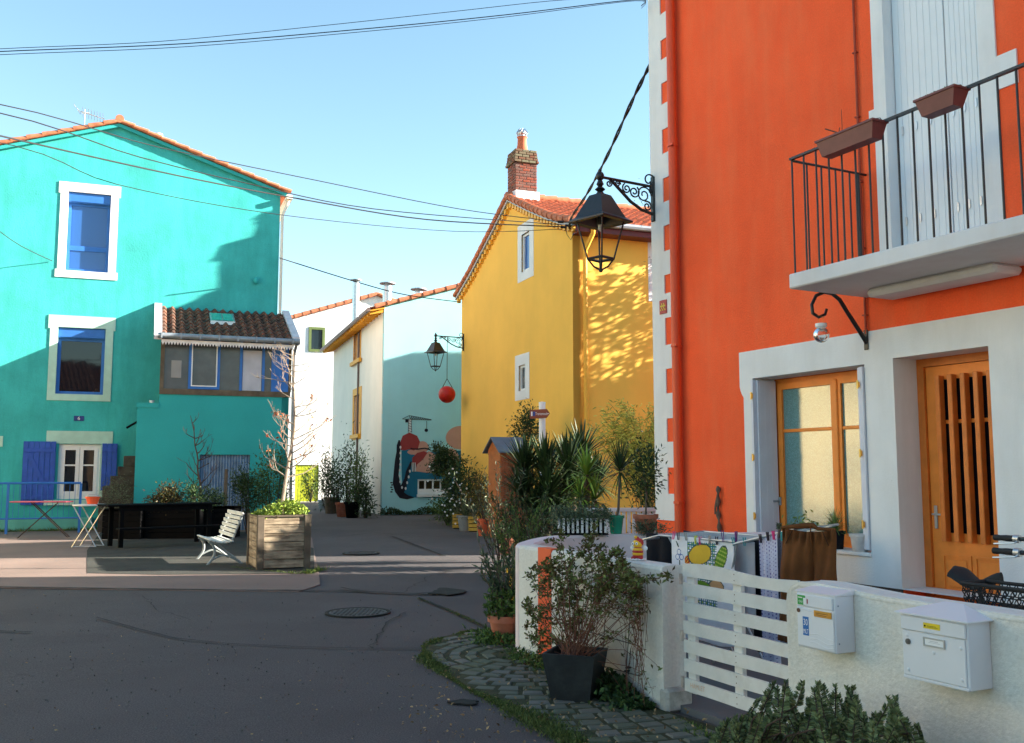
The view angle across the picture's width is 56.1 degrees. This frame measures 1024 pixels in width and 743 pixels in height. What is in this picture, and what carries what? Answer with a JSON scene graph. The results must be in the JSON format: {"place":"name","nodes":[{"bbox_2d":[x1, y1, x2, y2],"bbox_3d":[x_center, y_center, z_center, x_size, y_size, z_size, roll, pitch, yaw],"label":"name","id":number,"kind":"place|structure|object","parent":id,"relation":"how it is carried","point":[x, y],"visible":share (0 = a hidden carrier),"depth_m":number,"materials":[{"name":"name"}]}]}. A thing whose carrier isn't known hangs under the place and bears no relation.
{"place":"outdoors","nodes":[
{"label":"outdoors","id":0,"kind":"place"},
{"bbox_2d":[0,530,319,591],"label":"pavement","id":1,"kind":"structure","parent":0,"point":[37,559],"depth_m":14.62,"materials":[{"name":"concrete"}]},
{"bbox_2d":[0,482,81,533],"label":"railing","id":2,"kind":"object","parent":1,"relation":"on","point":[6,518],"visible":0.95,"depth_m":24.93,"materials":[{"name":"metal"}]},
{"bbox_2d":[0,0,650,314],"label":"sky","id":3,"kind":"structure","parent":0,"point":[433,114],"materials":[{"name":"blue"}]},
{"bbox_2d":[287,292,394,501],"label":"white house","id":4,"kind":"structure","parent":0,"point":[319,328],"depth_m":51.83,"materials":[{"name":"paint"}]},
{"bbox_2d":[295,465,318,500],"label":"door","id":5,"kind":"structure","parent":4,"relation":"in","point":[299,468],"depth_m":51.16,"materials":[{"name":"yellow paint"}]},
{"bbox_2d":[308,327,324,351],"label":"window","id":6,"kind":"structure","parent":4,"relation":"in","point":[316,334],"depth_m":52.13,"materials":[{"name":"green paint"}]},
{"bbox_2d":[0,498,729,742],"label":"road","id":7,"kind":"structure","parent":0,"point":[290,720],"depth_m":8.36,"materials":[{"name":"asphalt"}]},
{"bbox_2d":[0,517,92,531],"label":"wall","id":8,"kind":"structure","parent":7,"relation":"on","point":[18,524],"depth_m":25.94,"materials":[{"name":"paint"}]},
{"bbox_2d":[0,115,299,531],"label":"turquoise house","id":9,"kind":"structure","parent":7,"relation":"on","point":[122,308],"depth_m":27.04,"materials":[{"name":"teal paint"}]},
{"bbox_2d":[57,444,100,498],"bbox_3d":[-12.085,2.789,26.796,1.070,1.519,0.100,2,-6,-21],"label":"window","id":10,"kind":"structure","parent":9,"relation":"in","point":[76,462],"depth_m":26.77,"materials":[{"name":"white paint"}]},
{"bbox_2d":[55,327,105,394],"bbox_3d":[-12.164,-0.283,27.098,1.231,1.883,0.180,2,-6,-21],"label":"window","id":11,"kind":"structure","parent":9,"relation":"in","point":[81,351],"depth_m":27.13,"materials":[{"name":"glass"}]},
{"bbox_2d":[65,192,110,272],"bbox_3d":[-12.124,-3.963,27.497,1.125,2.290,0.180,2,-6,-21],"label":"window","id":12,"kind":"structure","parent":9,"relation":"in","point":[88,226],"depth_m":27.53,"materials":[{"name":"blue paint"}]},
{"bbox_2d":[188,340,220,389],"bbox_3d":[-8.413,-0.181,26.260,0.815,1.342,0.105,2,-6,-21],"label":"porch window","id":13,"kind":"structure","parent":9,"relation":"in","point":[204,361],"depth_m":26.25,"materials":[{"name":"glass"}]},
{"bbox_2d":[199,455,249,529],"bbox_3d":[-7.860,3.306,26.187,1.324,2.063,0.036,2,-6,-21],"label":"corrugated door","id":14,"kind":"structure","parent":9,"relation":"in","point":[227,461],"depth_m":26.23,"materials":[{"name":"blue metal"}]},
{"bbox_2d":[87,532,314,574],"bbox_3d":[-7.003,3.810,21.199,4.334,0.012,14.368,3,-6,-23],"label":"tarmac patch","id":15,"kind":"object","parent":7,"relation":"on","point":[158,556],"visible":0.63,"depth_m":17.59,"materials":[{"name":"asphalt"}]},
{"bbox_2d":[71,504,104,546],"bbox_3d":[-9.070,3.306,20.583,0.700,0.914,0.696,0,-6,0],"label":"bistro table","id":16,"kind":"object","parent":15,"relation":"on","point":[74,505],"visible":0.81,"depth_m":20.41,"materials":[{"name":"white paint"}]},
{"bbox_2d":[101,508,145,538],"bbox_3d":[-9.225,3.639,22.934,0.905,0.718,0.550,0,-6,0],"label":"planter box","id":17,"kind":"object","parent":15,"relation":"on","point":[134,518],"visible":0.48,"depth_m":22.67,"materials":[{"name":"brown wood"}]},
{"bbox_2d":[96,502,223,547],"bbox_3d":[-7.579,3.325,20.821,2.474,0.913,1.140,5,-8,-40],"label":"black picnic table","id":18,"kind":"object","parent":15,"relation":"on","point":[195,506],"visible":0.91,"depth_m":20.61,"materials":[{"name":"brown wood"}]},
{"bbox_2d":[144,509,203,538],"bbox_3d":[-8.094,3.617,23.116,1.292,0.799,0.550,0,-6,0],"label":"planter box","id":19,"kind":"object","parent":15,"relation":"on","point":[169,518],"visible":0.58,"depth_m":22.84,"materials":[{"name":"brown wood"}]},
{"bbox_2d":[142,478,190,514],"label":"red shrub","id":20,"kind":"object","parent":19,"relation":"in","point":[164,493],"visible":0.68,"depth_m":23.06,"materials":[{"name":"green plant"}]},
{"bbox_2d":[176,412,221,498],"bbox_3d":[-7.776,2.377,23.821,1.090,2.727,0.902,1,-6,-12],"label":"bare tree","id":21,"kind":"object","parent":15,"relation":"on","point":[197,465],"visible":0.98,"depth_m":23.90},
{"bbox_2d":[196,509,243,564],"bbox_3d":[-5.224,2.955,17.140,0.632,0.917,1.500,3,-7,-26],"label":"park bench","id":22,"kind":"object","parent":15,"relation":"on","point":[219,540],"visible":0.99,"depth_m":16.93,"materials":[{"name":"grey metal"}]},
{"bbox_2d":[203,506,240,537],"bbox_3d":[-7.104,3.674,23.479,0.772,0.761,0.550,0,-6,0],"label":"planter box","id":23,"kind":"object","parent":15,"relation":"on","point":[218,514],"visible":0.37,"depth_m":23.22,"materials":[{"name":"brown wood"}]},
{"bbox_2d":[223,458,272,533],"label":"laurel shrub","id":24,"kind":"object","parent":15,"relation":"on","point":[244,489],"visible":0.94,"depth_m":24.68,"materials":[{"name":"green plant"}]},
{"bbox_2d":[246,513,311,569],"bbox_3d":[-3.954,2.858,16.257,0.880,0.892,1.100,3,-7,-24],"label":"wooden planter","id":25,"kind":"object","parent":15,"relation":"on","point":[280,541],"visible":0.91,"depth_m":15.82,"materials":[{"name":"brown wood"}]},
{"bbox_2d":[251,439,297,508],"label":"privet shrub","id":26,"kind":"object","parent":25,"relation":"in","point":[280,477],"visible":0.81,"depth_m":25.66,"materials":[{"name":"green plant"}]},
{"bbox_2d":[251,498,309,518],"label":"plants","id":27,"kind":"object","parent":25,"relation":"in","point":[292,507],"visible":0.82,"depth_m":16.03,"materials":[{"name":"green plant"}]},
{"bbox_2d":[252,344,334,513],"bbox_3d":[-3.697,1.016,16.431,1.607,3.014,0.895,-1,-6,10],"label":"bare sapling","id":28,"kind":"object","parent":25,"relation":"in","point":[291,446],"visible":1,"depth_m":16.44,"materials":[{"name":"plant"}]},
{"bbox_2d":[6,555,532,740],"bbox_3d":[-4.788,3.015,13.594,10.247,0.011,16.271,0,-6,0],"label":"road grit","id":29,"kind":"object","parent":7,"relation":"on","point":[99,727],"visible":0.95,"depth_m":7.54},
{"bbox_2d":[298,460,324,501],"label":"bush","id":30,"kind":"object","parent":7,"relation":"on","point":[310,490],"visible":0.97,"depth_m":50.56,"materials":[{"name":"green plant"}]},
{"bbox_2d":[313,444,340,511],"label":"wall shrub","id":31,"kind":"object","parent":7,"relation":"on","point":[326,491],"visible":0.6,"depth_m":37.68,"materials":[{"name":"green plant"}]},
{"bbox_2d":[317,456,354,513],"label":"wall shrub","id":32,"kind":"object","parent":7,"relation":"on","point":[333,489],"visible":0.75,"depth_m":36.70,"materials":[{"name":"green plant"}]},
{"bbox_2d":[328,421,370,504],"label":"wall shrub","id":33,"kind":"object","parent":7,"relation":"on","point":[346,478],"visible":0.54,"depth_m":36.39,"materials":[{"name":"green plant"}]},
{"bbox_2d":[4,594,706,742],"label":"fallen leaves","id":34,"kind":"object","parent":7,"relation":"on","point":[524,741],"visible":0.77,"depth_m":6.25,"materials":[{"name":"brown plant"}]},
{"bbox_2d":[325,607,390,617],"bbox_3d":[-1.748,2.733,10.887,0.740,0.025,0.740,0,-6,0],"label":"manhole cover","id":35,"kind":"object","parent":7,"relation":"on","point":[360,612],"visible":1,"depth_m":10.80,"materials":[{"name":"metal"}]},
{"bbox_2d":[343,444,376,510],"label":"wall shrub","id":36,"kind":"object","parent":7,"relation":"on","point":[360,474],"visible":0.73,"depth_m":35.47,"materials":[{"name":"green plant"}]},
{"bbox_2d":[348,475,381,517],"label":"wall shrub","id":37,"kind":"object","parent":7,"relation":"on","point":[363,499],"visible":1,"depth_m":33.27,"materials":[{"name":"green plant"}]},
{"bbox_2d":[426,494,461,525],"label":"shrub","id":38,"kind":"object","parent":7,"relation":"on","point":[439,511],"visible":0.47,"depth_m":28.93,"materials":[{"name":"green plant"}]},
{"bbox_2d":[421,440,471,518],"bbox_3d":[-2.190,3.629,32.298,1.777,2.697,1.498,0,-6,0],"label":"lollipop tree","id":39,"kind":"object","parent":7,"relation":"on","point":[443,455],"visible":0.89,"depth_m":32.18,"materials":[{"name":"green plant"}]},
{"bbox_2d":[427,457,486,525],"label":"flowering shrub","id":40,"kind":"object","parent":7,"relation":"on","point":[451,485],"visible":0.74,"depth_m":27.57,"materials":[{"name":"green plant"}]},
{"bbox_2d":[470,465,487,535],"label":"potted bush","id":41,"kind":"object","parent":7,"relation":"on","point":[482,520],"visible":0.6,"depth_m":24.13,"materials":[{"name":"green plant"}]},
{"bbox_2d":[453,462,525,572],"bbox_3d":[-0.367,2.300,15.217,1.002,1.794,0.793,2,-6,-18],"label":"wispy shrub","id":42,"kind":"object","parent":7,"relation":"on","point":[479,526],"visible":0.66,"depth_m":15.34,"materials":[{"name":"green plant"}]},
{"bbox_2d":[482,437,523,536],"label":"garden shed","id":43,"kind":"structure","parent":7,"relation":"on","point":[495,447],"depth_m":23.18,"materials":[{"name":"brown wood"}]},
{"bbox_2d":[488,442,500,536],"bbox_3d":[-0.419,2.816,23.284,0.050,2.395,0.751,3,-7,-24],"label":"door","id":44,"kind":"structure","parent":43,"relation":"in","point":[493,454],"depth_m":23.34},
{"bbox_2d":[490,481,551,541],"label":"wispy shrub","id":45,"kind":"object","parent":7,"relation":"on","point":[544,494],"visible":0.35,"depth_m":14.81,"materials":[{"name":"green plant"}]},
{"bbox_2d":[495,499,548,564],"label":"wispy shrub","id":46,"kind":"object","parent":7,"relation":"on","point":[517,534],"visible":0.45,"depth_m":12.01,"materials":[{"name":"green plant"}]},
{"bbox_2d":[505,399,547,480],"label":"climbing vine","id":47,"kind":"object","parent":7,"relation":"on","point":[530,428],"visible":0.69,"depth_m":24.70,"materials":[{"name":"green plant"}]},
{"bbox_2d":[486,497,576,575],"bbox_3d":[0.266,2.370,13.356,1.189,1.272,0.922,-3,-7,27],"label":"wispy shrub","id":48,"kind":"object","parent":7,"relation":"on","point":[503,548],"visible":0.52,"depth_m":13.28,"materials":[{"name":"green plant"}]},
{"bbox_2d":[530,402,549,472],"bbox_3d":[0.625,2.253,21.459,0.450,3.176,0.198,0,-6,0],"label":"direction sign","id":49,"kind":"object","parent":7,"relation":"on","point":[541,413],"visible":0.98,"depth_m":21.51,"materials":[{"name":"white paint"}]},
{"bbox_2d":[491,429,602,536],"bbox_3d":[0.607,2.126,16.262,2.140,2.381,1.797,0,-6,0],"label":"yucca plant","id":50,"kind":"object","parent":7,"relation":"on","point":[546,464],"visible":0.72,"depth_m":16.13,"materials":[{"name":"green plant"}]},
{"bbox_2d":[452,128,654,532],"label":"yellow house","id":51,"kind":"structure","parent":7,"relation":"on","point":[558,324],"depth_m":26.85,"materials":[{"name":"paint"}]},
{"bbox_2d":[424,333,463,370],"bbox_3d":[-2.384,-0.680,33.699,1.304,1.398,0.605,4,-7,-36],"label":"street lantern","id":52,"kind":"object","parent":51,"relation":"attached to","point":[435,347],"visible":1,"depth_m":33.50,"materials":[{"name":"black metal"}]},
{"bbox_2d":[558,221,573,239],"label":"cable anchors","id":53,"kind":"object","parent":51,"relation":"attached to","point":[565,226],"visible":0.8,"depth_m":25.35,"materials":[{"name":"black"}]},
{"bbox_2d":[0,104,557,221],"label":"overhead cable","id":54,"kind":"object","parent":53,"relation":"attached to","point":[254,167],"visible":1,"depth_m":21.17,"materials":[{"name":"black plastic"}]},
{"bbox_2d":[0,142,559,231],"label":"overhead cable","id":55,"kind":"object","parent":53,"relation":"attached to","point":[265,212],"visible":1,"depth_m":21.07,"materials":[{"name":"black plastic"}]},
{"bbox_2d":[0,135,561,226],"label":"overhead cable","id":56,"kind":"object","parent":53,"relation":"attached to","point":[256,190],"visible":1,"depth_m":20.94,"materials":[{"name":"black plastic"}]},
{"bbox_2d":[0,113,561,224],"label":"overhead cable","id":57,"kind":"object","parent":53,"relation":"attached to","point":[257,185],"visible":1,"depth_m":21.07,"materials":[{"name":"black plastic"}]},
{"bbox_2d":[425,630,731,742],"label":"cobbled verge","id":58,"kind":"structure","parent":7,"relation":"on","point":[496,691],"depth_m":6.71,"materials":[{"name":"stone"}]},
{"bbox_2d":[414,645,519,708],"bbox_3d":[-0.494,2.377,7.612,0.341,0.041,2.490,2,-6,-20],"label":"moss","id":59,"kind":"object","parent":58,"relation":"on","point":[447,669],"visible":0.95,"depth_m":7.64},
{"bbox_2d":[472,529,514,643],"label":"potted oleander","id":60,"kind":"object","parent":58,"relation":"on","point":[501,619],"visible":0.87,"depth_m":8.94,"materials":[{"name":"plant"}]},
{"bbox_2d":[418,629,588,742],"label":"moss","id":61,"kind":"object","parent":58,"relation":"on","point":[434,640],"visible":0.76,"depth_m":7.44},
{"bbox_2d":[492,701,605,742],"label":"grass","id":62,"kind":"structure","parent":58,"relation":"on","point":[527,713],"depth_m":6.00,"materials":[{"name":"plant"}]},
{"bbox_2d":[432,632,730,742],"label":"cobblestones","id":63,"kind":"structure","parent":58,"relation":"on","point":[535,697],"depth_m":6.60,"materials":[{"name":"stone"}]},
{"bbox_2d":[458,623,544,670],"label":"weeds","id":64,"kind":"object","parent":63,"relation":"on","point":[487,633],"visible":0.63,"depth_m":8.70,"materials":[{"name":"green plant"}]},
{"bbox_2d":[542,644,607,702],"bbox_3d":[0.449,2.146,6.784,0.380,0.340,0.380,-2,-6,20],"label":"slate planter","id":65,"kind":"object","parent":63,"relation":"on","point":[571,677],"visible":0.74,"depth_m":6.64,"materials":[{"name":"plastic"}]},
{"bbox_2d":[521,519,674,706],"bbox_3d":[0.523,1.740,6.922,0.581,1.337,2.344,3,-7,-29],"label":"climbing shrub","id":66,"kind":"object","parent":65,"relation":"in","point":[626,575],"visible":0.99,"depth_m":6.79,"materials":[{"name":"green plant"}]},
{"bbox_2d":[539,667,656,711],"bbox_3d":[0.568,2.237,6.832,0.427,0.244,1.130,3,-7,-26],"label":"ground ivy","id":67,"kind":"object","parent":58,"relation":"on","point":[610,690],"visible":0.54,"depth_m":6.58,"materials":[{"name":"green plant"}]},
{"bbox_2d":[708,678,926,742],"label":"hebe bush","id":68,"kind":"object","parent":58,"relation":"on","point":[818,722],"visible":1,"depth_m":4.28,"materials":[{"name":"green plant"}]},
{"bbox_2d":[558,441,613,514],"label":"yucca plant","id":69,"kind":"object","parent":7,"relation":"on","point":[586,483],"visible":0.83,"depth_m":15.04,"materials":[{"name":"green plant"}]},
{"bbox_2d":[556,417,624,510],"bbox_3d":[1.290,2.114,17.351,1.783,2.617,1.619,0,-6,0],"label":"yucca plant","id":70,"kind":"object","parent":7,"relation":"on","point":[590,443],"visible":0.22,"depth_m":17.34,"materials":[{"name":"green plant"}]},
{"bbox_2d":[587,398,654,513],"bbox_3d":[2.595,2.172,20.945,2.152,3.233,1.340,0,-6,0],"label":"bamboo clump","id":71,"kind":"object","parent":7,"relation":"on","point":[647,436],"visible":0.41,"depth_m":20.81,"materials":[{"name":"green plant"}]},
{"bbox_2d":[587,508,655,532],"bbox_3d":[1.682,2.589,14.884,1.285,0.943,0.080,1,-6,-8],"label":"picket fence","id":72,"kind":"object","parent":7,"relation":"on","point":[634,510],"visible":0.18,"depth_m":14.92,"materials":[{"name":"white paint"}]},
{"bbox_2d":[648,0,1023,609],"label":"orange house","id":73,"kind":"structure","parent":7,"relation":"on","point":[899,443],"depth_m":10.83,"materials":[{"name":"paint"}]},
{"bbox_2d":[0,0,559,48],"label":"overhead cable","id":74,"kind":"object","parent":73,"relation":"attached to","point":[273,30],"visible":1,"depth_m":12.71,"materials":[{"name":"black plastic"}]},
{"bbox_2d":[0,0,645,51],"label":"overhead cable","id":75,"kind":"object","parent":73,"relation":"attached to","point":[312,33],"visible":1,"depth_m":12.75,"materials":[{"name":"black plastic"}]},
{"bbox_2d":[0,1,645,54],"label":"overhead cable","id":76,"kind":"object","parent":73,"relation":"attached to","point":[314,36],"visible":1,"depth_m":12.76,"materials":[{"name":"black plastic"}]},
{"bbox_2d":[568,64,648,228],"bbox_3d":[1.780,-4.208,19.967,0.183,0.486,10.797,0,-6,-3],"label":"twisted cable","id":77,"kind":"object","parent":73,"relation":"attached to","point":[638,87],"visible":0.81,"depth_m":17.25,"materials":[{"name":"black plastic"}]},
{"bbox_2d":[568,168,654,271],"bbox_3d":[1.485,-2.171,13.987,1.261,1.569,0.660,6,-8,-44],"label":"street lantern","id":78,"kind":"object","parent":73,"relation":"attached to","point":[600,211],"visible":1,"depth_m":13.78,"materials":[{"name":"black metal"}]},
{"bbox_2d":[775,370,862,547],"bbox_3d":[3.781,1.039,11.378,0.130,2.033,1.780,3,-7,-27],"label":"window","id":79,"kind":"structure","parent":73,"relation":"in","point":[817,416],"depth_m":11.52,"materials":[{"name":"orange wood"}]},
{"bbox_2d":[810,292,868,349],"bbox_3d":[3.542,-0.556,10.349,0.850,0.608,0.061,3,-7,-27],"label":"hook bracket","id":80,"kind":"object","parent":73,"relation":"attached to","point":[863,336],"visible":0.97,"depth_m":10.38,"materials":[{"name":"black metal"}]},
{"bbox_2d":[814,110,888,158],"bbox_3d":[3.295,-2.380,9.350,0.214,0.430,0.741,3,-7,-27],"label":"balcony planter","id":81,"kind":"object","parent":73,"relation":"attached to","point":[866,132],"visible":1,"depth_m":9.24,"materials":[{"name":"brown plastic"}]},
{"bbox_2d":[913,84,970,118],"bbox_3d":[3.767,-2.378,8.418,0.214,0.214,0.427,3,-7,-27],"label":"balcony planter","id":82,"kind":"object","parent":73,"relation":"attached to","point":[942,101],"visible":1,"depth_m":8.33,"materials":[{"name":"brown plastic"}]},
{"bbox_2d":[925,360,1001,606],"bbox_3d":[4.614,1.176,9.691,0.135,2.535,0.950,3,-7,-27],"label":"door","id":83,"kind":"structure","parent":73,"relation":"in","point":[959,412],"depth_m":9.75,"materials":[{"name":"orange wood"}]},
{"bbox_2d":[786,580,1023,742],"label":"yard wall","id":84,"kind":"structure","parent":7,"relation":"on","point":[871,667],"depth_m":4.70,"materials":[{"name":"paint"}]},
{"bbox_2d":[679,563,799,723],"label":"slatted gate","id":85,"kind":"structure","parent":84,"relation":"attached to","point":[741,641],"depth_m":5.99,"materials":[{"name":"white paint"}]},
{"bbox_2d":[795,585,854,653],"bbox_3d":[1.653,1.308,5.081,0.148,0.313,0.285,3,-7,-27],"label":"mailbox","id":86,"kind":"object","parent":84,"relation":"attached to","point":[825,615],"visible":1,"depth_m":4.99,"materials":[{"name":"metal"}]},
{"bbox_2d":[797,606,834,652],"bbox_3d":[1.597,1.353,5.047,0.005,0.201,0.261,3,-7,-27],"label":"door","id":87,"kind":"structure","parent":86,"relation":"in","point":[824,627],"depth_m":5.04,"materials":[{"name":"metal"}]},
{"bbox_2d":[894,601,992,691],"bbox_3d":[1.982,1.248,4.412,0.171,0.355,0.400,3,-7,-27],"label":"mailbox","id":88,"kind":"object","parent":84,"relation":"attached to","point":[946,644],"visible":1,"depth_m":4.32,"materials":[{"name":"metal"}]},
{"bbox_2d":[903,630,967,687],"bbox_3d":[1.921,1.304,4.373,0.010,0.203,0.338,3,-7,-27],"label":"door","id":89,"kind":"structure","parent":88,"relation":"in","point":[949,666],"depth_m":4.36,"materials":[{"name":"metal"}]},
{"bbox_2d":[319,283,461,514],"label":"mural house","id":90,"kind":"structure","parent":0,"point":[388,382],"depth_m":36.90,"materials":[{"name":"white paint"}]},
{"bbox_2d":[349,386,361,439],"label":"window","id":91,"kind":"structure","parent":90,"relation":"in","point":[353,436],"depth_m":41.38,"materials":[{"name":"orange paint"}]},
{"bbox_2d":[418,479,446,493],"bbox_3d":[-3.018,4.386,36.558,1.210,0.564,0.070,2,-6,-19],"label":"window","id":92,"kind":"structure","parent":90,"relation":"in","point":[424,487],"depth_m":36.50,"materials":[{"name":"white paint"}]},
{"bbox_2d":[679,627,788,741],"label":"yard paving","id":93,"kind":"structure","parent":0,"point":[711,711],"depth_m":6.63,"materials":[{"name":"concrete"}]},
{"bbox_2d":[519,544,691,712],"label":"yard wall","id":94,"kind":"structure","parent":93,"relation":"on","point":[664,645],"depth_m":6.63,"materials":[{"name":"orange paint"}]},
{"bbox_2d":[515,531,836,647],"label":"yard wall","id":95,"kind":"structure","parent":93,"relation":"on","point":[624,540],"depth_m":9.77,"materials":[{"name":"paint"}]},
{"bbox_2d":[550,496,613,541],"bbox_3d":[0.709,1.513,9.923,0.666,0.457,0.516,1,-6,-5],"label":"slatted planter","id":96,"kind":"object","parent":95,"relation":"on","point":[578,521],"visible":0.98,"depth_m":9.84,"materials":[{"name":"white paint"}]},
{"bbox_2d":[594,436,646,533],"bbox_3d":[1.111,1.167,10.080,0.713,1.059,0.743,0,-6,0],"label":"potted palm","id":97,"kind":"object","parent":95,"relation":"on","point":[620,464],"visible":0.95,"depth_m":10.05,"materials":[{"name":"plant"}]},
{"bbox_2d":[622,436,670,533],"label":"potted shrub","id":98,"kind":"object","parent":95,"relation":"on","point":[641,517],"visible":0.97,"depth_m":10.10,"materials":[{"name":"plant"}]},
{"bbox_2d":[642,523,838,662],"bbox_3d":[1.840,1.794,7.816,0.722,1.166,1.976,4,-7,-31],"label":"drying rack","id":99,"kind":"object","parent":93,"relation":"on","point":[749,538],"visible":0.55,"depth_m":8.01,"materials":[{"name":"metal"}]},
{"bbox_2d":[646,532,671,563],"bbox_3d":[1.310,1.739,8.491,0.044,0.616,0.321,5,-8,-38],"label":"black garment","id":100,"kind":"object","parent":99,"relation":"hanging from","point":[659,550],"visible":0.37,"depth_m":8.52,"materials":[{"name":"fabric"}]},
{"bbox_2d":[671,535,734,646],"bbox_3d":[1.527,1.753,7.698,0.017,0.833,0.656,5,-8,-38],"label":"tea towel","id":101,"kind":"object","parent":99,"relation":"hanging from","point":[689,551],"visible":0.36,"depth_m":7.66,"materials":[{"name":"white fabric"}]},
{"bbox_2d":[734,542,755,614],"bbox_3d":[1.808,1.644,7.480,0.053,0.637,0.250,3,-7,-28],"label":"grey shirt","id":102,"kind":"object","parent":99,"relation":"hanging from","point":[745,560],"visible":0.42,"depth_m":7.45,"materials":[{"name":"fabric"}]},
{"bbox_2d":[754,540,761,651],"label":"black trousers","id":103,"kind":"object","parent":99,"relation":"hanging from","point":[757,633],"visible":0.34,"depth_m":7.43,"materials":[{"name":"fabric"}]},
{"bbox_2d":[759,534,780,663],"bbox_3d":[1.899,1.696,7.071,0.049,0.996,0.199,3,-6,-23],"label":"lilac dress","id":104,"kind":"object","parent":99,"relation":"hanging from","point":[768,551],"visible":0.58,"depth_m":7.07,"materials":[{"name":"fabric"}]},
{"bbox_2d":[778,523,836,641],"bbox_3d":[2.051,1.489,6.721,0.127,0.850,0.458,6,-8,-45],"label":"towel","id":105,"kind":"object","parent":99,"relation":"hanging from","point":[808,556],"visible":0.52,"depth_m":6.74,"materials":[{"name":"brown fabric"}]},
{"bbox_2d":[947,534,1023,609],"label":"bicycle","id":106,"kind":"object","parent":93,"relation":"on","point":[968,579],"visible":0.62,"depth_m":4.77,"materials":[{"name":"black metal"}]},
{"bbox_2d":[823,506,851,548],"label":"potted grass","id":107,"kind":"object","parent":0,"point":[840,533],"depth_m":10.83,"materials":[{"name":"green plant"}]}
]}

